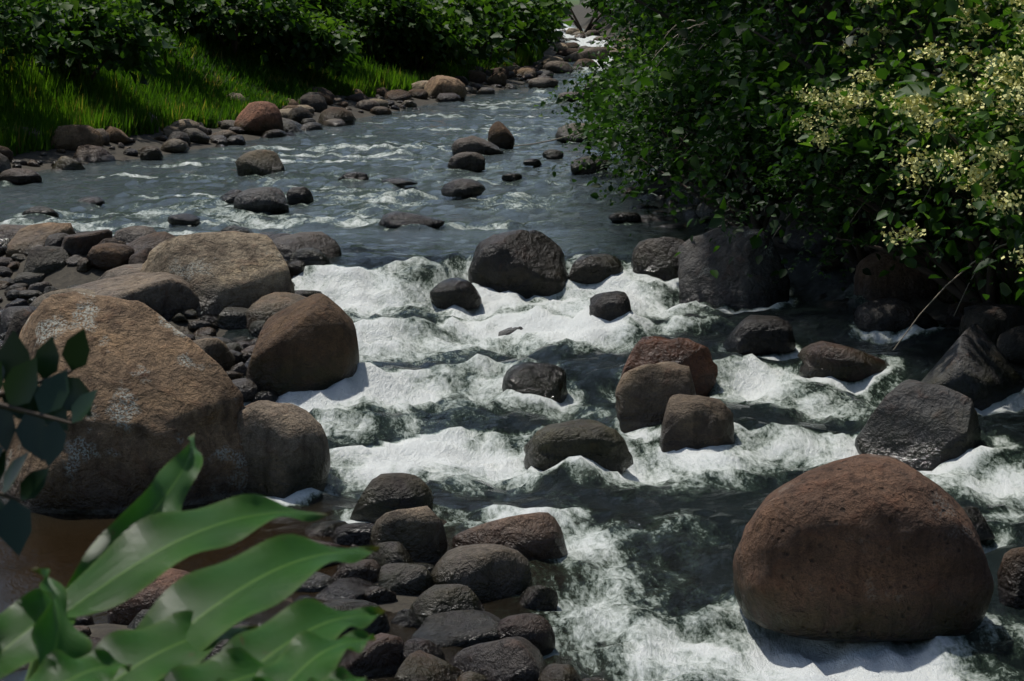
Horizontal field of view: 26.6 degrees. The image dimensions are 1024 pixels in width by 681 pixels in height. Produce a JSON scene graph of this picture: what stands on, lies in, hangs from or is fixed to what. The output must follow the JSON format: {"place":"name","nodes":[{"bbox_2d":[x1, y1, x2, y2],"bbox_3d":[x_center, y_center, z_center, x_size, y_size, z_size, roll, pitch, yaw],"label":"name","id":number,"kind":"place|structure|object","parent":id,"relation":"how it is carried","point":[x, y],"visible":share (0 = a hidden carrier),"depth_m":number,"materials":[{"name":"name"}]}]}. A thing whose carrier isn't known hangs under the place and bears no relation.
{"place":"outdoors","nodes":[
{"label":"outdoors","id":0,"kind":"place"},
{"bbox_2d":[0,328,97,555],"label":"leaves","id":1,"kind":"object","parent":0,"point":[60,394],"depth_m":3.74,"materials":[{"name":"green plant"}]},
{"bbox_2d":[0,433,384,680],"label":"plant leaves","id":2,"kind":"object","parent":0,"point":[146,538],"visible":1,"depth_m":3.04,"materials":[{"name":"green plant"}]},
{"bbox_2d":[0,24,1023,680],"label":"water","id":3,"kind":"structure","parent":0,"point":[638,578],"depth_m":28.05,"materials":[{"name":"white liquid"}]},
{"bbox_2d":[0,0,1023,637],"bbox_3d":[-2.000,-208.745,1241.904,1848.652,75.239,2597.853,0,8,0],"label":"ground","id":4,"kind":"structure","parent":0,"point":[66,276],"depth_m":45.61,"materials":[{"name":"brown soil"}]},
{"bbox_2d":[25,659,38,680],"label":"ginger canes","id":5,"kind":"object","parent":4,"relation":"on","point":[33,667],"depth_m":3.13,"materials":[{"name":"green plant"}]},
{"bbox_2d":[0,25,1023,680],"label":"rocks","id":6,"kind":"object","parent":4,"relation":"on","point":[878,537],"visible":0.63,"depth_m":24.88,"materials":[{"name":"brown stone"}]},
{"bbox_2d":[0,12,1023,306],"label":"grass","id":7,"kind":"structure","parent":4,"relation":"on","point":[202,88],"depth_m":71.19,"materials":[{"name":"green plant"}]},
{"bbox_2d":[50,0,1023,303],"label":"shrub limbs","id":8,"kind":"object","parent":4,"relation":"on","point":[958,286],"visible":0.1,"depth_m":35.31,"materials":[{"name":"brown wood"}]},
{"bbox_2d":[0,0,573,84],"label":"bank foliage","id":9,"kind":"object","parent":8,"relation":"attached to","point":[291,31],"visible":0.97,"depth_m":83.40,"materials":[{"name":"green plant"}]},
{"bbox_2d":[533,0,1023,309],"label":"bank foliage","id":10,"kind":"object","parent":8,"relation":"attached to","point":[624,117],"visible":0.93,"depth_m":33.33,"materials":[{"name":"green plant"}]},
{"bbox_2d":[783,0,1023,273],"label":"flowers","id":11,"kind":"object","parent":10,"relation":"attached to","point":[911,102],"visible":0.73,"depth_m":28.21,"materials":[{"name":"yellow plant"}]},
{"bbox_2d":[514,16,1012,349],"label":"twigs","id":12,"kind":"object","parent":4,"relation":"on","point":[775,92],"visible":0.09,"depth_m":36.36,"materials":[{"name":"brown"}]}
]}

